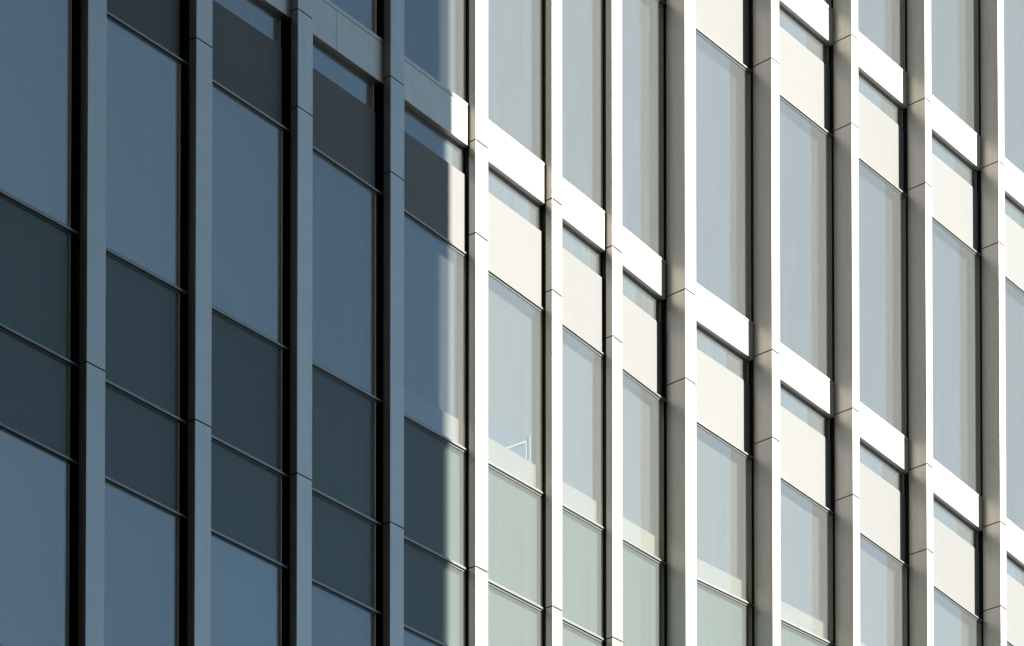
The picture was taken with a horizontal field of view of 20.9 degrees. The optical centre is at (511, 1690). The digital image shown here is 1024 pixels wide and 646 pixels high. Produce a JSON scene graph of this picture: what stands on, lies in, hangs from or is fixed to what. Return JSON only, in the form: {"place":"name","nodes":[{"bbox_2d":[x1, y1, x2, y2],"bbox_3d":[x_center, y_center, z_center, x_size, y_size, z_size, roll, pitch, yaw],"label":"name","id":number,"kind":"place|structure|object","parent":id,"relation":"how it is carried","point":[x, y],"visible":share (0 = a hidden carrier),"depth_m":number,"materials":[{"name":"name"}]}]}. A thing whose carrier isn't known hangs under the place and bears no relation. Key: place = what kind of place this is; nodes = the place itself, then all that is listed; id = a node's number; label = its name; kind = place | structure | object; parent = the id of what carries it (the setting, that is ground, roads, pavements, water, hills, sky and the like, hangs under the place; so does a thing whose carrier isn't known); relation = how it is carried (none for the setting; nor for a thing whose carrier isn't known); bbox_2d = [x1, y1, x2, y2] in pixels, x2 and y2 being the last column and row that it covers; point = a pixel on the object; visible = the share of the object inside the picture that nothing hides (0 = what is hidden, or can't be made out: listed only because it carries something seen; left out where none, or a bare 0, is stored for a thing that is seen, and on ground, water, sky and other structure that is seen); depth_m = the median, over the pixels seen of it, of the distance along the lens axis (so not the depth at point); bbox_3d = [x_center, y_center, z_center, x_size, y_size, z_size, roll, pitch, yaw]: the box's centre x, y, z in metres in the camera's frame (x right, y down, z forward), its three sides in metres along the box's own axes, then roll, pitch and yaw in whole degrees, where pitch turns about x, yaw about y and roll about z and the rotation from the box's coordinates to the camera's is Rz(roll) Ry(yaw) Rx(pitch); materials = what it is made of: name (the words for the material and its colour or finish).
{"place":"outdoors","nodes":[
{"label":"outdoors","id":0,"kind":"place"},
{"bbox_2d":[0,0,1023,645],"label":"office building","id":1,"kind":"structure","parent":0,"point":[714,308],"depth_m":28.26,"materials":[{"name":"grey"}]},
{"bbox_2d":[0,427,69,645],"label":"window","id":2,"kind":"structure","parent":1,"relation":"in","point":[35,481],"depth_m":22.73,"materials":[{"name":"blue glass"}]},
{"bbox_2d":[0,0,71,227],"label":"window","id":3,"kind":"structure","parent":1,"relation":"in","point":[36,35],"depth_m":22.86,"materials":[{"name":"blue glass"}]},
{"bbox_2d":[104,480,178,645],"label":"window","id":4,"kind":"structure","parent":1,"relation":"in","point":[141,579],"depth_m":23.76,"materials":[{"name":"blue glass"}]},
{"bbox_2d":[106,15,180,287],"bbox_3d":[-3.220,-13.129,23.735,0.112,2.056,1.023,-1,-2,36],"label":"window","id":5,"kind":"structure","parent":1,"relation":"in","point":[143,96],"depth_m":23.88,"materials":[{"name":"blue glass"}]},
{"bbox_2d":[211,533,281,645],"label":"window","id":6,"kind":"structure","parent":1,"relation":"in","point":[246,587],"depth_m":24.85,"materials":[{"name":"blue glass"}]},
{"bbox_2d":[213,0,280,45],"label":"window","id":7,"kind":"structure","parent":1,"relation":"in","point":[252,12],"depth_m":25.08,"materials":[{"name":"blue glass"}]},
{"bbox_2d":[212,83,282,344],"bbox_3d":[-2.438,-13.172,24.825,0.112,2.050,1.072,-1,-2,36],"label":"window","id":8,"kind":"structure","parent":1,"relation":"in","point":[247,148],"depth_m":24.98,"materials":[{"name":"blue glass"}]},
{"bbox_2d":[313,40,373,110],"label":"window","id":9,"kind":"structure","parent":1,"relation":"in","point":[325,62],"depth_m":26.07,"materials":[{"name":"blue glass"}]},
{"bbox_2d":[312,583,375,645],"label":"window","id":10,"kind":"structure","parent":1,"relation":"in","point":[336,620],"depth_m":25.94,"materials":[{"name":"blue glass"}]},
{"bbox_2d":[312,150,376,396],"bbox_3d":[-1.642,-13.205,25.934,0.112,2.027,1.067,-1,-2,36],"label":"window","id":11,"kind":"structure","parent":1,"relation":"in","point":[344,208],"depth_m":26.10,"materials":[{"name":"blue glass"}]},
{"bbox_2d":[330,0,375,33],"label":"window","id":12,"kind":"structure","parent":1,"relation":"in","point":[364,11],"depth_m":26.39,"materials":[{"name":"blue glass"}]},
{"bbox_2d":[404,628,440,645],"bbox_3d":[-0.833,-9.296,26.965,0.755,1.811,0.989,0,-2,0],"label":"window","id":13,"kind":"structure","parent":1,"relation":"in","point":[411,638],"depth_m":26.86,"materials":[{"name":"blue glass"}]},
{"bbox_2d":[404,105,463,172],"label":"window","id":14,"kind":"structure","parent":1,"relation":"in","point":[424,132],"depth_m":27.21,"materials":[{"name":"blue glass"}]},
{"bbox_2d":[404,213,465,447],"bbox_3d":[-0.833,-13.227,27.074,0.112,1.992,1.138,-1,-2,36],"label":"window","id":15,"kind":"structure","parent":1,"relation":"in","point":[434,270],"depth_m":27.25,"materials":[{"name":"blue glass"}]},
{"bbox_2d":[404,0,465,101],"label":"window","id":16,"kind":"structure","parent":1,"relation":"in","point":[434,30],"depth_m":27.40,"materials":[{"name":"blue glass"}]},
{"bbox_2d":[488,419,530,461],"bbox_3d":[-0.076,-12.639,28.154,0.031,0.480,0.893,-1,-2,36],"label":"chair","id":17,"kind":"object","parent":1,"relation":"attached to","point":[498,433],"visible":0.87,"depth_m":28.16,"materials":[{"name":"grey plastic"}]},
{"bbox_2d":[488,167,539,229],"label":"window","id":18,"kind":"structure","parent":1,"relation":"in","point":[499,187],"depth_m":28.31,"materials":[{"name":"glass"}]},
{"bbox_2d":[488,0,541,160],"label":"window","id":19,"kind":"structure","parent":1,"relation":"in","point":[514,26],"depth_m":28.48,"materials":[{"name":"grey glass"}]},
{"bbox_2d":[488,272,542,491],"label":"window","id":20,"kind":"structure","parent":1,"relation":"in","point":[515,325],"depth_m":28.35,"materials":[{"name":"grey glass"}]},
{"bbox_2d":[562,223,600,275],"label":"window","id":21,"kind":"structure","parent":1,"relation":"in","point":[572,242],"depth_m":29.29,"materials":[{"name":"glass"}]},
{"bbox_2d":[562,326,602,525],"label":"window","id":22,"kind":"structure","parent":1,"relation":"in","point":[582,366],"depth_m":29.33,"materials":[{"name":"grey glass"}]},
{"bbox_2d":[562,0,602,208],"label":"window","id":23,"kind":"structure","parent":1,"relation":"in","point":[582,20],"depth_m":29.47,"materials":[{"name":"grey glass"}]},
{"bbox_2d":[623,271,660,324],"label":"window","id":24,"kind":"structure","parent":1,"relation":"in","point":[637,294],"depth_m":30.25,"materials":[{"name":"glass"}]},
{"bbox_2d":[622,0,663,258],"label":"window","id":25,"kind":"structure","parent":1,"relation":"in","point":[642,20],"depth_m":30.41,"materials":[{"name":"grey glass"}]},
{"bbox_2d":[623,371,663,560],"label":"window","id":26,"kind":"structure","parent":1,"relation":"in","point":[643,411],"depth_m":30.28,"materials":[{"name":"grey glass"}]},
{"bbox_2d":[696,325,748,383],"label":"window","id":27,"kind":"structure","parent":1,"relation":"in","point":[707,344],"depth_m":31.41,"materials":[{"name":"glass"}]},
{"bbox_2d":[696,30,750,320],"bbox_3d":[2.232,-17.093,31.297,0.112,2.901,1.425,-1,-2,41],"label":"window","id":28,"kind":"structure","parent":1,"relation":"in","point":[723,86],"depth_m":31.56,"materials":[{"name":"grey glass"}]},
{"bbox_2d":[697,424,751,603],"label":"window","id":29,"kind":"structure","parent":1,"relation":"in","point":[724,473],"depth_m":31.44,"materials":[{"name":"grey glass"}]},
{"bbox_2d":[779,5,828,67],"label":"window","id":30,"kind":"structure","parent":1,"relation":"in","point":[787,22],"depth_m":32.78,"materials":[{"name":"glass"}]},
{"bbox_2d":[780,383,829,440],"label":"window","id":31,"kind":"structure","parent":1,"relation":"in","point":[792,403],"depth_m":32.66,"materials":[{"name":"glass"}]},
{"bbox_2d":[779,96,831,379],"bbox_3d":[3.285,-17.030,32.523,0.112,2.958,1.474,-1,-2,41],"label":"window","id":32,"kind":"structure","parent":1,"relation":"in","point":[805,149],"depth_m":32.81,"materials":[{"name":"clear glass"}]},
{"bbox_2d":[781,480,832,642],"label":"window","id":33,"kind":"structure","parent":1,"relation":"in","point":[806,527],"depth_m":32.68,"materials":[{"name":"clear glass"}]},
{"bbox_2d":[823,0,830,6],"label":"window","id":34,"kind":"structure","parent":1,"relation":"in","point":[828,2],"depth_m":33.15,"materials":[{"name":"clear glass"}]},
{"bbox_2d":[858,71,902,128],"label":"window","id":35,"kind":"structure","parent":1,"relation":"in","point":[866,88],"depth_m":34.02,"materials":[{"name":"glass"}]},
{"bbox_2d":[858,0,904,70],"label":"window","id":36,"kind":"structure","parent":1,"relation":"in","point":[882,22],"depth_m":34.23,"materials":[{"name":"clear glass"}]},
{"bbox_2d":[860,441,903,494],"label":"window","id":37,"kind":"structure","parent":1,"relation":"in","point":[871,460],"depth_m":33.90,"materials":[{"name":"glass"}]},
{"bbox_2d":[859,160,906,436],"bbox_3d":[4.343,-16.949,33.754,0.112,3.038,1.470,-1,-2,41],"label":"window","id":38,"kind":"structure","parent":1,"relation":"in","point":[882,208],"depth_m":34.05,"materials":[{"name":"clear glass"}]},
{"bbox_2d":[860,534,906,645],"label":"window","id":39,"kind":"structure","parent":1,"relation":"in","point":[883,579],"depth_m":33.91,"materials":[{"name":"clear glass"}]},
{"bbox_2d":[932,134,976,190],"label":"window","id":40,"kind":"structure","parent":1,"relation":"in","point":[940,150],"depth_m":35.31,"materials":[{"name":"glass"}]},
{"bbox_2d":[931,0,978,134],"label":"window","id":41,"kind":"structure","parent":1,"relation":"in","point":[954,23],"depth_m":35.49,"materials":[{"name":"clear glass"}]},
{"bbox_2d":[933,497,978,551],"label":"window","id":42,"kind":"structure","parent":1,"relation":"in","point":[941,513],"depth_m":35.17,"materials":[{"name":"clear glass"}]},
{"bbox_2d":[932,219,980,495],"bbox_3d":[5.439,-16.846,35.029,0.112,3.147,1.586,-1,-2,41],"label":"window","id":43,"kind":"structure","parent":1,"relation":"in","point":[955,267],"depth_m":35.34,"materials":[{"name":"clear glass"}]},
{"bbox_2d":[934,588,980,645],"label":"window","id":44,"kind":"structure","parent":1,"relation":"in","point":[953,625],"depth_m":35.15,"materials":[{"name":"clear glass"}]},
{"bbox_2d":[1004,0,1023,172],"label":"window","id":45,"kind":"structure","parent":1,"relation":"in","point":[1013,9],"depth_m":36.58,"materials":[{"name":"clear glass"}]},
{"bbox_2d":[1005,195,1023,229],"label":"window","id":46,"kind":"structure","parent":1,"relation":"in","point":[1013,211],"depth_m":36.44,"materials":[{"name":"clear glass"}]},
{"bbox_2d":[1005,278,1023,531],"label":"window","id":47,"kind":"structure","parent":1,"relation":"in","point":[1014,297],"depth_m":36.44,"materials":[{"name":"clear glass"}]},
{"bbox_2d":[1007,555,1023,587],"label":"window","id":48,"kind":"structure","parent":1,"relation":"in","point":[1015,571],"depth_m":36.30,"materials":[{"name":"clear glass"}]}
]}

